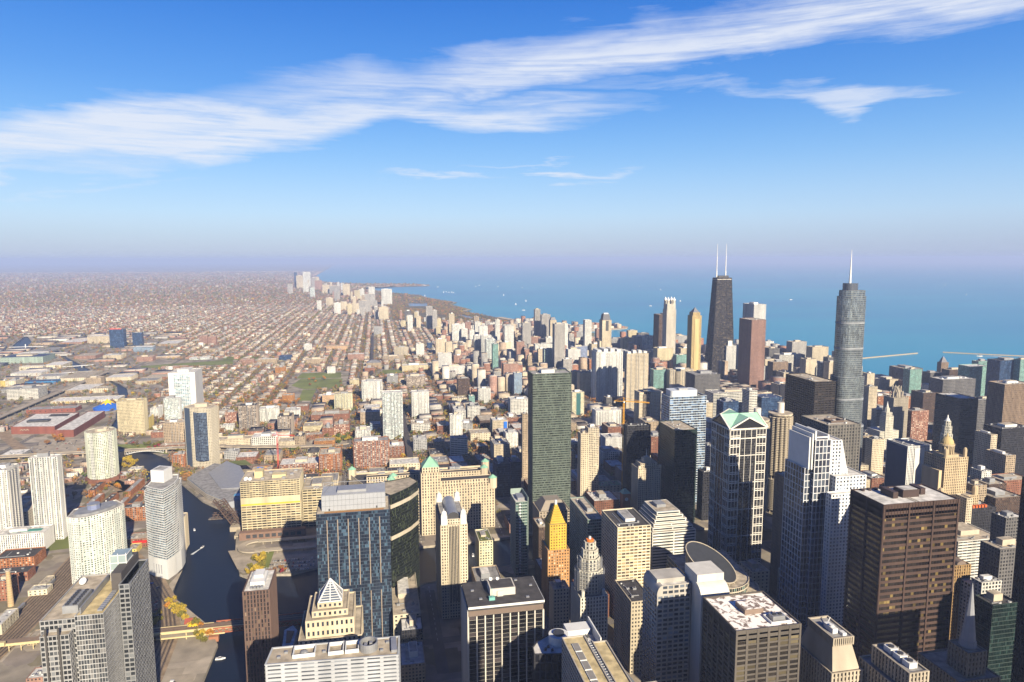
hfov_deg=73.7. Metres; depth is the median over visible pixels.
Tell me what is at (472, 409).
city building
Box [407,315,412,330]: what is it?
apartment tower
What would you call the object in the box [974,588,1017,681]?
office tower
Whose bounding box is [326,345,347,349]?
row houses
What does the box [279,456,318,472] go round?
apartment building
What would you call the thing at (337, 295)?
apartment tower
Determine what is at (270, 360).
apartment building
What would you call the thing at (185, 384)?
office tower
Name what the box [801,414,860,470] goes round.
office tower
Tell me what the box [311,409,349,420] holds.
loft building
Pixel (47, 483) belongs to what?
apartment tower
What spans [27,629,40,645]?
signal building
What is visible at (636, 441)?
office tower
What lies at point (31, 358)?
warehouse
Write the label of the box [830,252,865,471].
skyscraper
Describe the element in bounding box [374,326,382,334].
apartment tower
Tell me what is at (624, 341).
apartment tower
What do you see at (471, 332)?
apartment tower
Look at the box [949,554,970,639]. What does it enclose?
office tower
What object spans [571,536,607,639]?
old tower
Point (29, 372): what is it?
city building
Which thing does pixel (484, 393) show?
apartment tower
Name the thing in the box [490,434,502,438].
loft building
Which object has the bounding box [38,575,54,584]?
shed
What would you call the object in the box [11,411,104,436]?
exhibition block
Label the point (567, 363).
apartment building
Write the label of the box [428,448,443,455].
city building
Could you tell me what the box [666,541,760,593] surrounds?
building
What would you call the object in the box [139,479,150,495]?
row houses
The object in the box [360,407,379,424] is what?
loft building
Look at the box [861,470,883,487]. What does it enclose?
city building
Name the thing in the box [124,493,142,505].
row houses
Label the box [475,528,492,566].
office building
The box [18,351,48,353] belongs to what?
city building
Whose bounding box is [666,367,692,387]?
hotel
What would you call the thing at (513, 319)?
beach
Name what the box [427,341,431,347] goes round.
office building
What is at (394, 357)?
apartment building
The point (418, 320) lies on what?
apartment tower
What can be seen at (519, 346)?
apartment tower
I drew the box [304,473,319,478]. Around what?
city building
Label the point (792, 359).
hospital
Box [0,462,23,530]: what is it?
apartment tower
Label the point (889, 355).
breakwater
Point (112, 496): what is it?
row houses
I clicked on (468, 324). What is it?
apartment tower
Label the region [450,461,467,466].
city building
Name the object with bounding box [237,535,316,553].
curved ramp
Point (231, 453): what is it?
warehouse
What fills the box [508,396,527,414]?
office building
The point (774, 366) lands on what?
office tower
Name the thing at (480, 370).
city blocks
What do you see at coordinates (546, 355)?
apartment tower
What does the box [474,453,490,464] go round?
city building
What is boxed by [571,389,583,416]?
apartment tower
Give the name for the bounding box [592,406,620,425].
apartment building
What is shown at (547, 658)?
office tower
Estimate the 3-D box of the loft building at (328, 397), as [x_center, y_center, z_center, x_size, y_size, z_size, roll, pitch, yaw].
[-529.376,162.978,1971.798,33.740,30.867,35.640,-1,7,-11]
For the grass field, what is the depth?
2277.97 m
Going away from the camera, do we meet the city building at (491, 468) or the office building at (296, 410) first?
the city building at (491, 468)
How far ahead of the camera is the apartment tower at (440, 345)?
2948.88 m
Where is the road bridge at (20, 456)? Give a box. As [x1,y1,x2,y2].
[0,444,225,460]
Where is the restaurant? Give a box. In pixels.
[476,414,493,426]
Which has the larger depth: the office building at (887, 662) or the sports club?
the sports club
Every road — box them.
[0,290,864,673]
[0,371,109,417]
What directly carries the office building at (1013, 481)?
on the ground at (188, 656)
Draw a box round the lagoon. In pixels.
[407,303,482,320]
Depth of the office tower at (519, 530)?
891.41 m
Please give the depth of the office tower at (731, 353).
2483.32 m
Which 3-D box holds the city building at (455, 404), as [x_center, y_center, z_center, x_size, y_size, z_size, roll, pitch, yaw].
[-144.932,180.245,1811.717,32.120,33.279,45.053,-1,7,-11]
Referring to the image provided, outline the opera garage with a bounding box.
[392,574,420,641]
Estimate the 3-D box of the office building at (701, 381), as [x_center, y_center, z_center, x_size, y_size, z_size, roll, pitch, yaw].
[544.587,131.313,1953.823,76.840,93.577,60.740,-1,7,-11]
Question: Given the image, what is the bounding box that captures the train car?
[18,602,25,611]
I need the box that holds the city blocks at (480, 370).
[0,271,921,498]
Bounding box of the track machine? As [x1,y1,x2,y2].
[188,623,197,626]
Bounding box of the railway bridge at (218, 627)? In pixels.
[153,612,303,641]
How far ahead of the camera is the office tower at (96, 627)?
532.87 m
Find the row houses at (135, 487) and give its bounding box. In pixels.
[124,478,144,496]
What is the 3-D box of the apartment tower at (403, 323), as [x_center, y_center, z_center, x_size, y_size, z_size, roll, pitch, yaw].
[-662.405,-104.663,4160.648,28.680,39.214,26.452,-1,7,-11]
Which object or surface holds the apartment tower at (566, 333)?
on the ground at (188, 656)
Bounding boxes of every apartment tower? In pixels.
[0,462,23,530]
[28,452,67,539]
[67,500,126,583]
[84,426,122,483]
[144,465,185,579]
[163,395,182,419]
[163,419,184,442]
[183,402,219,466]
[199,335,207,344]
[207,336,216,344]
[217,405,219,430]
[238,402,259,430]
[259,405,279,423]
[277,411,294,433]
[287,284,292,293]
[294,272,296,286]
[296,275,302,288]
[303,271,310,286]
[303,282,308,292]
[304,343,311,350]
[310,287,314,297]
[311,277,315,286]
[315,280,321,289]
[317,300,321,310]
[322,284,328,293]
[326,297,333,305]
[329,286,339,293]
[334,291,339,300]
[334,302,340,313]
[334,391,352,409]
[341,301,346,309]
[343,284,349,295]
[347,303,351,314]
[352,303,358,313]
[353,435,388,468]
[354,290,359,299]
[359,300,369,312]
[361,378,381,401]
[365,293,374,305]
[368,287,374,293]
[374,306,377,318]
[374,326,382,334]
[379,306,388,319]
[381,289,391,304]
[382,390,402,438]
[394,346,407,354]
[401,320,405,326]
[404,310,410,319]
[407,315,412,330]
[411,389,428,418]
[414,311,417,325]
[416,315,420,327]
[416,343,423,355]
[426,306,432,328]
[432,310,436,328]
[435,338,445,354]
[436,326,440,333]
[437,318,440,325]
[437,352,451,366]
[445,342,451,352]
[448,312,453,331]
[449,364,464,373]
[449,412,461,435]
[452,323,462,340]
[457,376,469,396]
[461,328,467,341]
[465,321,470,333]
[468,394,474,402]
[469,329,473,344]
[473,316,478,324]
[473,334,480,352]
[474,321,479,334]
[477,386,490,402]
[478,325,487,334]
[480,334,491,351]
[485,337,494,358]
[487,324,492,334]
[492,342,497,368]
[495,319,499,339]
[502,362,517,373]
[504,324,513,349]
[513,371,521,395]
[514,333,520,339]
[515,340,523,360]
[521,321,530,346]
[521,412,527,477]
[524,348,528,363]
[531,336,540,344]
[534,308,539,335]
[534,342,551,349]
[537,347,542,362]
[540,313,549,338]
[542,348,551,366]
[549,317,555,336]
[552,322,564,367]
[562,322,567,347]
[565,347,579,366]
[568,333,573,341]
[570,345,587,357]
[571,370,577,388]
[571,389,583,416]
[577,331,582,339]
[577,370,590,394]
[577,430,588,497]
[583,319,591,349]
[585,423,598,490]
[589,342,596,357]
[591,347,622,401]
[595,328,598,341]
[611,337,620,347]
[620,336,631,349]
[624,349,648,408]
[626,329,636,337]
[632,335,641,349]
[642,334,652,349]
[650,367,665,390]
[673,353,686,367]
[676,335,686,342]
[765,340,773,345]
[863,371,874,384]
[889,364,922,382]
[902,367,921,392]
[937,356,948,371]
[958,364,986,396]
[972,359,986,364]
[984,357,1013,395]
[1012,357,1023,381]
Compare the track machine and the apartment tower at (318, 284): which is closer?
the track machine
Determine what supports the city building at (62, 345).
on the ground at (188, 656)
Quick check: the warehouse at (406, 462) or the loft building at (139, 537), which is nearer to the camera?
the loft building at (139, 537)
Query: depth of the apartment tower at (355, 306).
5173.91 m
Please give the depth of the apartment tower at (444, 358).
2526.27 m
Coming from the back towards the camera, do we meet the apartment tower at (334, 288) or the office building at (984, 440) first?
the apartment tower at (334, 288)
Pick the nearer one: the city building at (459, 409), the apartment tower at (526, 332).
the city building at (459, 409)
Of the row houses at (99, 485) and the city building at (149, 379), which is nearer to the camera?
the row houses at (99, 485)
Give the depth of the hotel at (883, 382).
2098.39 m
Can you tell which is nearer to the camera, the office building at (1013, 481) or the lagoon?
the office building at (1013, 481)
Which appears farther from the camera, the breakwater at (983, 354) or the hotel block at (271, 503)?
the breakwater at (983, 354)
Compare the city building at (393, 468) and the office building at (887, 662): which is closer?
the office building at (887, 662)
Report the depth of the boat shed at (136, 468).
1339.62 m
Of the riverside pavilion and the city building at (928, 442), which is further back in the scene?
the city building at (928, 442)
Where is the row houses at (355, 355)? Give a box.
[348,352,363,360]
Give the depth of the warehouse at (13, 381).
2250.33 m
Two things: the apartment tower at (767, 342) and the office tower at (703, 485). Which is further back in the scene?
the apartment tower at (767, 342)
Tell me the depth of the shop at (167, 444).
1492.26 m
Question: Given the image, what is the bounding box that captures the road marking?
[5,360,769,639]
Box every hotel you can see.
[450,435,467,456]
[634,388,660,422]
[653,346,672,368]
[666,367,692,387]
[716,398,738,414]
[757,393,781,416]
[806,345,828,360]
[862,384,877,428]
[870,407,882,426]
[874,376,897,389]
[956,578,970,638]
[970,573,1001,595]
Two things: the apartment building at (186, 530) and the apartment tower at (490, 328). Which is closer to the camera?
the apartment building at (186, 530)
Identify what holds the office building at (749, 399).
on the ground at (188, 656)
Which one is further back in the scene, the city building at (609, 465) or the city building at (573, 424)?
the city building at (573, 424)
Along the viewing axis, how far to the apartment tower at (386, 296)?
6193.44 m
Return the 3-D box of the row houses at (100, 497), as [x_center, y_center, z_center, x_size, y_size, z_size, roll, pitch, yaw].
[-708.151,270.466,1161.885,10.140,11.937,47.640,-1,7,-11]
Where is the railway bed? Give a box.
[0,412,180,681]
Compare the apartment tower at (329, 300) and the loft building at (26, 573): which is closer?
the loft building at (26, 573)
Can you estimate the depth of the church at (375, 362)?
2607.19 m
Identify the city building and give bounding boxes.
[0,387,11,392]
[10,370,49,375]
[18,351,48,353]
[28,347,62,352]
[36,373,67,379]
[45,344,77,347]
[60,339,86,343]
[106,374,137,380]
[136,377,161,383]
[147,374,167,378]
[157,340,185,345]
[264,449,282,463]
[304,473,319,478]
[321,471,338,484]
[369,467,384,471]
[387,466,404,470]
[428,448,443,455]
[431,455,448,463]
[436,421,448,433]
[438,464,449,467]
[448,455,464,464]
[450,402,463,412]
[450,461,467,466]
[452,405,465,418]
[462,419,472,432]
[465,402,479,420]
[471,565,500,581]
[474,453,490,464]
[478,458,492,464]
[489,463,492,474]
[490,438,509,458]
[493,428,506,435]
[503,412,518,421]
[504,514,529,532]
[510,423,520,428]
[511,446,520,459]
[516,429,520,441]
[524,479,527,490]
[535,557,541,592]
[570,476,575,489]
[571,419,575,431]
[571,447,574,468]
[571,469,576,488]
[572,579,608,616]
[599,445,617,466]
[599,474,609,480]
[602,422,620,433]
[603,459,622,474]
[612,491,630,507]
[615,465,622,481]
[617,449,621,460]
[638,417,658,430]
[650,430,657,455]
[652,452,657,461]
[705,426,710,442]
[706,417,711,428]
[771,381,782,394]
[776,369,792,377]
[780,383,784,398]
[861,462,868,469]
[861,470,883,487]
[866,478,869,487]
[898,379,902,386]
[924,440,931,448]
[927,428,932,439]
[928,421,933,429]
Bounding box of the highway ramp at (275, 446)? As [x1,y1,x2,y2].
[220,442,348,449]
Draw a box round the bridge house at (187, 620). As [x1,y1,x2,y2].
[184,618,192,624]
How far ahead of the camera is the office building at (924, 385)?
1839.24 m
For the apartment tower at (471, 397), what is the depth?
1905.11 m
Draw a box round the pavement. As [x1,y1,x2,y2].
[38,439,317,681]
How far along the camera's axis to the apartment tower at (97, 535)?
874.54 m
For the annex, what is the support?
on the ground at (188, 656)
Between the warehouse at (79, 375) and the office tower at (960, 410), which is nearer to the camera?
the office tower at (960, 410)
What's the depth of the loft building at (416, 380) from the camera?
2201.98 m
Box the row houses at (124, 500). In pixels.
[120,496,130,504]
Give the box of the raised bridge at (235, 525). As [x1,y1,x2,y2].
[208,498,241,538]
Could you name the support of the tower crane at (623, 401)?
on the ground at (188, 656)
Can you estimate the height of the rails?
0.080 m
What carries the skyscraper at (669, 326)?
on the ground at (188, 656)
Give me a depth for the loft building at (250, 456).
1387.25 m
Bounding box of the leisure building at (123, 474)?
[120,471,132,478]
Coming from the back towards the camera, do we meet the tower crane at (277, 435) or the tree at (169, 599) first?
the tower crane at (277, 435)
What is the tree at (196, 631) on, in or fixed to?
on the ground at (188, 656)
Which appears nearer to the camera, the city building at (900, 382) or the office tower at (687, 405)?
the office tower at (687, 405)
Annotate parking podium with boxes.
[22,499,33,525]
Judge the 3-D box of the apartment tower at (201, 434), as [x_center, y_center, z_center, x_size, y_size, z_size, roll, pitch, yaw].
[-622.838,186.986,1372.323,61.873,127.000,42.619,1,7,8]
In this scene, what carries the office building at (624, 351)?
on the ground at (188, 656)
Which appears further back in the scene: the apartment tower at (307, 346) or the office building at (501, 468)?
the apartment tower at (307, 346)
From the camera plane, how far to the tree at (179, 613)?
783.38 m
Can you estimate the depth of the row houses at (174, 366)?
2603.69 m
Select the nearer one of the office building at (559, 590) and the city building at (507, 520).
the office building at (559, 590)
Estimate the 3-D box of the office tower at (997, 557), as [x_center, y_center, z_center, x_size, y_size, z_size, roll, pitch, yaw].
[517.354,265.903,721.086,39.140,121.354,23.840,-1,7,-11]
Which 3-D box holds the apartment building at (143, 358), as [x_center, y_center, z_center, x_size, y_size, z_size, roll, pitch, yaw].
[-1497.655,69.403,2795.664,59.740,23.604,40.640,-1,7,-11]
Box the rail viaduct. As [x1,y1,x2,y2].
[0,636,39,651]
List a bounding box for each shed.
[28,583,52,595]
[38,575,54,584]
[51,395,124,403]
[128,466,143,471]
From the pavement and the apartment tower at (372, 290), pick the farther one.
the apartment tower at (372, 290)
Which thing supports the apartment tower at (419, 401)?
on the ground at (188, 656)
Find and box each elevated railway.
[370,335,373,373]
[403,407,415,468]
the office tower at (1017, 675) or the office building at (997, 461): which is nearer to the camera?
the office tower at (1017, 675)
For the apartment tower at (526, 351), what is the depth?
2693.65 m
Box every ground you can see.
[0,264,969,681]
[365,284,508,321]
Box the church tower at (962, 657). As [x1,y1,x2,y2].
[917,583,1000,681]
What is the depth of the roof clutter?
2578.47 m
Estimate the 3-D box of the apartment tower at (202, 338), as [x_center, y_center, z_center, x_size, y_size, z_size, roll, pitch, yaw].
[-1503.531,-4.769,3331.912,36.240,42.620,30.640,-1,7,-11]
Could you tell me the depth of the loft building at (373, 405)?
1887.22 m
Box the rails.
[0,558,175,680]
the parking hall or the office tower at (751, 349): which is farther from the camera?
the office tower at (751, 349)
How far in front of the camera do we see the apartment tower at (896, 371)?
2197.84 m
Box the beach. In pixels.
[408,286,627,330]
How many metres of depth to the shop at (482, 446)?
1455.96 m
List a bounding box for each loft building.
[0,379,8,386]
[0,565,35,580]
[0,574,19,600]
[26,405,81,413]
[26,667,42,681]
[103,353,125,358]
[127,529,147,547]
[151,430,163,437]
[219,434,252,444]
[236,451,259,463]
[251,432,278,448]
[278,437,294,448]
[294,431,305,444]
[295,404,308,410]
[303,422,322,431]
[306,432,322,439]
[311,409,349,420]
[322,392,333,403]
[322,422,333,435]
[334,419,349,434]
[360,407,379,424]
[364,404,379,407]
[387,373,397,383]
[406,373,424,387]
[411,419,429,433]
[413,435,426,452]
[432,394,442,400]
[433,437,444,450]
[451,396,466,402]
[490,416,507,434]
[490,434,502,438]
[503,428,517,447]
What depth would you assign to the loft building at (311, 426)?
1632.31 m
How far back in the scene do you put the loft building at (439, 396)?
1998.89 m
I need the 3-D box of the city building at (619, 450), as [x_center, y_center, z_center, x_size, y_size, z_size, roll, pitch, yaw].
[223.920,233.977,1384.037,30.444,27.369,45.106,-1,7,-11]
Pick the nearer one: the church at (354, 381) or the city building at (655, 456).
the city building at (655, 456)
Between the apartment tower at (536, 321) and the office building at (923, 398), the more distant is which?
the apartment tower at (536, 321)
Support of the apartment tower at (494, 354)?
on the ground at (188, 656)
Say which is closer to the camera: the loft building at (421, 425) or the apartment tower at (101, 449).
the apartment tower at (101, 449)
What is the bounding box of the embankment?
[12,286,968,681]
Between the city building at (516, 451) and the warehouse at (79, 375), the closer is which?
the city building at (516, 451)
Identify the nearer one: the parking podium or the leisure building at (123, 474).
the parking podium
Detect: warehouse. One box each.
[0,353,55,363]
[0,608,18,634]
[1,449,30,459]
[5,377,24,386]
[19,365,45,370]
[25,379,60,383]
[46,361,72,368]
[60,371,102,381]
[74,353,103,358]
[224,447,239,461]
[389,457,419,469]
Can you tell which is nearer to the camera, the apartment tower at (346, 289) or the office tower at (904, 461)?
the office tower at (904, 461)
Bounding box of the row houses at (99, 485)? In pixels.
[88,481,105,496]
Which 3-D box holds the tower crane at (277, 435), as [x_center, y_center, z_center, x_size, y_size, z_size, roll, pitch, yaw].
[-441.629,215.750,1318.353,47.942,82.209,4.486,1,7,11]
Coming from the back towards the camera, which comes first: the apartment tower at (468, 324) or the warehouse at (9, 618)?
the apartment tower at (468, 324)
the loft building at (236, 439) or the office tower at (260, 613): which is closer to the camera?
the office tower at (260, 613)
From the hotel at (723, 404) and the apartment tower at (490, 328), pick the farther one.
the apartment tower at (490, 328)
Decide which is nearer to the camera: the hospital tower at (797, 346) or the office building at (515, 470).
the office building at (515, 470)
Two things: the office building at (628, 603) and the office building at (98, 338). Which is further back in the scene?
the office building at (98, 338)
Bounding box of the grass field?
[46,306,401,568]
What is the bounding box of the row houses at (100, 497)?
[87,493,104,502]
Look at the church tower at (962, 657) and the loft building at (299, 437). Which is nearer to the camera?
the church tower at (962, 657)
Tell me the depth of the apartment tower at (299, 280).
9571.09 m
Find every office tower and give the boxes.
[39,547,156,681]
[109,328,126,347]
[116,397,148,434]
[132,332,143,344]
[168,367,203,410]
[242,568,279,681]
[264,636,400,681]
[298,578,363,644]
[316,479,392,637]
[382,477,419,599]
[435,491,467,618]
[461,576,544,681]
[510,488,527,575]
[532,616,601,681]
[561,635,656,681]
[569,497,601,574]
[601,508,650,617]
[623,423,650,497]
[641,567,690,681]
[658,420,696,522]
[661,387,706,503]
[678,347,686,353]
[685,561,729,681]
[696,467,709,519]
[700,591,801,681]
[704,388,742,417]
[704,442,710,467]
[725,341,737,371]
[737,318,765,387]
[743,302,765,319]
[767,359,787,379]
[769,471,784,596]
[784,373,835,425]
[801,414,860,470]
[884,438,930,486]
[932,391,977,463]
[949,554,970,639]
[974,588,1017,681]
[978,535,1015,597]
[983,421,1023,475]
[984,378,1023,424]
[990,508,1018,539]
[1011,476,1023,681]
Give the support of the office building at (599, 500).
on the ground at (188, 656)
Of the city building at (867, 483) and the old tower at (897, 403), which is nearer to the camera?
the city building at (867, 483)
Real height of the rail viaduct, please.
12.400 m
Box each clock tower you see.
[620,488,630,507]
[867,402,898,452]
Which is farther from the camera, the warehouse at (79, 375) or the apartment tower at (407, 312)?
the apartment tower at (407, 312)
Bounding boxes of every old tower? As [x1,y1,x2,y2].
[542,500,569,617]
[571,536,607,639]
[631,449,660,512]
[799,615,862,681]
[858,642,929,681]
[883,385,908,437]
[921,433,978,504]
[940,415,952,439]
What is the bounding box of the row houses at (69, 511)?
[67,508,73,515]
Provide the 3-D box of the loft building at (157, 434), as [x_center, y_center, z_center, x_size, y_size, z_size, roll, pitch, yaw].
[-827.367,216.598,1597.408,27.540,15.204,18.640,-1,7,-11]
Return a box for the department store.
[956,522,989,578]
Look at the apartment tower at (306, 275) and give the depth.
10062.49 m
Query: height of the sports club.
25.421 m
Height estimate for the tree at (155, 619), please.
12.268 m
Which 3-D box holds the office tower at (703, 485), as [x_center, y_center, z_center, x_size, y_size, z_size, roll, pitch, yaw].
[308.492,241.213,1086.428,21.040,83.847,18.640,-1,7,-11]
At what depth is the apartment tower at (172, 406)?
1730.30 m
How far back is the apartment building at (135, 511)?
1083.18 m
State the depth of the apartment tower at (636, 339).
2946.84 m
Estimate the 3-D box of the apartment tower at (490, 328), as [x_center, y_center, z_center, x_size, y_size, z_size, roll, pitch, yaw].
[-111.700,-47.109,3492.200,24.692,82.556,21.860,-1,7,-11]
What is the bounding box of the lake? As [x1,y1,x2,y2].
[316,262,1023,375]
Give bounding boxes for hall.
[187,460,251,507]
[221,423,234,430]
[306,447,320,456]
[348,456,496,535]
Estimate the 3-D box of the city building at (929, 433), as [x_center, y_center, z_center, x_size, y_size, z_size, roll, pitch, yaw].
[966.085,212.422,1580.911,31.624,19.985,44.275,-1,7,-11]
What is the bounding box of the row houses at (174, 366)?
[161,365,188,368]
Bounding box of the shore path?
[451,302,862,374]
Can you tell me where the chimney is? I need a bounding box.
[5,569,13,606]
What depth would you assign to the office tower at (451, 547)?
782.76 m
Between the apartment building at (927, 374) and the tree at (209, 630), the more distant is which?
the apartment building at (927, 374)
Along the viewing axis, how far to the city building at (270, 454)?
1393.83 m
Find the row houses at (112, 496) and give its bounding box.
[102,493,118,502]
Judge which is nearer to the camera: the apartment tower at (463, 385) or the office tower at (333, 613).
the office tower at (333, 613)
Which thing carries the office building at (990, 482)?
on the ground at (188, 656)
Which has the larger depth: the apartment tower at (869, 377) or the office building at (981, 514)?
the apartment tower at (869, 377)
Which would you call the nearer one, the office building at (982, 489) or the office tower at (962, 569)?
the office tower at (962, 569)
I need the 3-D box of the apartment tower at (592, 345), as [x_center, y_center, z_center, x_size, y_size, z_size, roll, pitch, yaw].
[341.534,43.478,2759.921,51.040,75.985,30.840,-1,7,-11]
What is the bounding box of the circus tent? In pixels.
[93,397,116,410]
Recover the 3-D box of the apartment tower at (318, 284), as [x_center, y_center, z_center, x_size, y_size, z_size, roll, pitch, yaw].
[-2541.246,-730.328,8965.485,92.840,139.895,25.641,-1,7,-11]
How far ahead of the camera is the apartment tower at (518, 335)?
3150.14 m
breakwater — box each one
[863,353,917,358]
[943,352,1023,355]
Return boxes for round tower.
[754,404,769,520]
[766,402,792,512]
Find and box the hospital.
[773,352,804,370]
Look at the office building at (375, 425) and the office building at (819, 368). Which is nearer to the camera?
the office building at (375, 425)
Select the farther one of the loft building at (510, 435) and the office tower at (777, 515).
the loft building at (510, 435)
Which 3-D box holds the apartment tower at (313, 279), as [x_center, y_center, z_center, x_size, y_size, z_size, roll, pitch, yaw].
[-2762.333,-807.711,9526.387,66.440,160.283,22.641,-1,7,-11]
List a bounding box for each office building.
[7,384,47,399]
[85,376,104,383]
[87,335,109,342]
[133,346,155,351]
[279,355,291,359]
[285,407,300,416]
[302,476,332,526]
[314,437,334,444]
[370,421,379,429]
[400,640,425,681]
[401,614,422,641]
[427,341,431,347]
[468,428,489,440]
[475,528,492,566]
[493,455,509,497]
[507,455,520,488]
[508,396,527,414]
[533,495,569,546]
[533,517,544,562]
[549,579,569,630]
[571,438,577,446]
[586,490,618,515]
[600,433,622,448]
[614,578,642,673]
[618,348,627,367]
[639,499,695,569]
[685,370,719,393]
[706,400,712,417]
[741,388,756,412]
[764,357,773,376]
[800,357,816,375]
[816,361,822,376]
[823,360,832,378]
[861,432,871,462]
[864,436,884,473]
[906,407,928,440]
[910,388,937,420]
[921,383,928,389]
[928,375,975,396]
[941,367,957,375]
[955,493,972,523]
[966,479,986,501]
[970,465,991,480]
[971,500,995,531]
[972,430,997,466]
[975,477,1006,489]
[976,395,986,429]
[985,448,1015,473]
[986,487,1020,513]
[991,473,1021,494]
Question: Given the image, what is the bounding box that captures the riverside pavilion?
[282,625,297,645]
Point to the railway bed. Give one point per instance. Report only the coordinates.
(9, 439)
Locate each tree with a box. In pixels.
[153,616,159,626]
[164,595,176,602]
[171,603,182,613]
[176,611,185,620]
[181,613,188,619]
[191,617,200,623]
[193,627,203,635]
[196,629,205,635]
[196,633,203,641]
[200,636,207,642]
[204,628,214,635]
[257,558,266,566]
[260,551,266,557]
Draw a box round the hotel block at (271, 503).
[239,467,305,540]
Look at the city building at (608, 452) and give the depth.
1359.59 m
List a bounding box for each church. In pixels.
[350,378,358,385]
[366,359,381,367]
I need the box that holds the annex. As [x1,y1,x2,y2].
[148,414,153,428]
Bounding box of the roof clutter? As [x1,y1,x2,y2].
[1,321,780,488]
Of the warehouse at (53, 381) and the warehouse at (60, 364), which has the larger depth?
the warehouse at (60, 364)
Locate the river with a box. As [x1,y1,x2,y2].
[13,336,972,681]
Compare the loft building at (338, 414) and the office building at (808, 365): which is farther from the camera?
the office building at (808, 365)
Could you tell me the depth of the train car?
810.97 m
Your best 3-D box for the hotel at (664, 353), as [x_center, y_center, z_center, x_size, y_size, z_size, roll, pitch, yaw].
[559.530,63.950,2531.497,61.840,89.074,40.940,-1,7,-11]
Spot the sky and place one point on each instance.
(133, 132)
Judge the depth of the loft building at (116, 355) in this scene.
2837.77 m
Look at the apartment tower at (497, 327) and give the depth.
3266.16 m
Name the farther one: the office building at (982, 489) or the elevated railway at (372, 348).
the elevated railway at (372, 348)
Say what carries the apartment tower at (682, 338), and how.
on the ground at (188, 656)
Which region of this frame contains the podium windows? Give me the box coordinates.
[246,531,300,538]
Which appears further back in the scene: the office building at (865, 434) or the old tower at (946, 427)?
the office building at (865, 434)
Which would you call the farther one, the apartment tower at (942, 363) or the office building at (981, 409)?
the apartment tower at (942, 363)
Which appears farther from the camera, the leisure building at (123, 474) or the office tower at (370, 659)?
the leisure building at (123, 474)
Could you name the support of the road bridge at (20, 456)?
on the ground at (188, 656)
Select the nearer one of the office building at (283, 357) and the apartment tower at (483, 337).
the office building at (283, 357)
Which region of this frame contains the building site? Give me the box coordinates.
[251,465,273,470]
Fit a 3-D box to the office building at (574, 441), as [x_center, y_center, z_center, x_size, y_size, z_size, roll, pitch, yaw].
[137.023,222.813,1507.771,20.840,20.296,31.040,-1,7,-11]
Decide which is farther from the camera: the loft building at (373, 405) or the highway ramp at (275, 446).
the loft building at (373, 405)
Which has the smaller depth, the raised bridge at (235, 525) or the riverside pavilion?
the riverside pavilion
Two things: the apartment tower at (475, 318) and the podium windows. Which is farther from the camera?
the apartment tower at (475, 318)
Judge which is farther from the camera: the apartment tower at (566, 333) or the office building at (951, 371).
the apartment tower at (566, 333)
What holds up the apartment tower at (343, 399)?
on the ground at (188, 656)
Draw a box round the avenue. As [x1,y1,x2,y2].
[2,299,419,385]
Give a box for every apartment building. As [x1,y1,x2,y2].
[0,524,54,553]
[0,546,46,568]
[124,501,145,521]
[137,355,155,361]
[150,405,162,418]
[172,450,186,466]
[183,512,189,548]
[225,409,237,422]
[240,358,254,363]
[257,358,277,363]
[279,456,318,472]
[305,357,325,363]
[319,447,342,473]
[327,366,335,372]
[355,425,370,437]
[382,355,403,360]
[389,440,404,457]
[453,354,461,363]
[471,387,476,398]
[504,341,510,349]
[527,354,531,365]
[545,336,551,342]
[562,357,571,371]
[587,358,591,369]
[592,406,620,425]
[603,395,616,405]
[653,313,675,346]
[765,347,779,357]
[822,355,833,376]
[877,393,886,404]
[901,392,910,407]
[922,370,941,382]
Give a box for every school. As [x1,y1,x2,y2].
[189,356,212,359]
[202,348,216,351]
[275,365,285,373]
[282,393,294,400]
[402,363,427,371]
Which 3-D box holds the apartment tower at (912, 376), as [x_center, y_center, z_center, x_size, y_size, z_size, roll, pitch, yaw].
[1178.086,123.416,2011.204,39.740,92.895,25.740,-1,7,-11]
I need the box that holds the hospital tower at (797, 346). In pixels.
[786,340,806,356]
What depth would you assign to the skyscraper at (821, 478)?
752.62 m
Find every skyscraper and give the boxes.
[528,368,571,525]
[597,313,611,348]
[662,297,675,354]
[686,307,701,370]
[705,244,733,371]
[708,408,767,563]
[778,423,866,627]
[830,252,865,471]
[842,483,959,662]
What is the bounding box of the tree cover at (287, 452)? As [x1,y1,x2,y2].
[0,271,882,513]
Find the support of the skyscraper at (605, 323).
on the ground at (188, 656)
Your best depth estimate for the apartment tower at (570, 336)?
2939.34 m
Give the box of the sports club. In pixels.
[598,480,622,491]
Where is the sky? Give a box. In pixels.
[0,0,1023,264]
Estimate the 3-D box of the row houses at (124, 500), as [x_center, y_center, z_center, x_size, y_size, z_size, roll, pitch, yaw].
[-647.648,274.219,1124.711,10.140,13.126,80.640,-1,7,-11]
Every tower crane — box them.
[271,432,292,467]
[613,397,647,487]
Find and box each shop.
[128,543,141,551]
[159,442,185,450]
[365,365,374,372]
[475,442,487,453]
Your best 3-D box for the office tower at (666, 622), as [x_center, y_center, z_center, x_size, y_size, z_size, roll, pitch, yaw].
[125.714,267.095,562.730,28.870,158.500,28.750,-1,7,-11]
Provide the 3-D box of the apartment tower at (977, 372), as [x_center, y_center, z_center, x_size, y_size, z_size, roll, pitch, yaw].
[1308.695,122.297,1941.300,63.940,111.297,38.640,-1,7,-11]
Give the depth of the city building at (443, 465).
1325.36 m

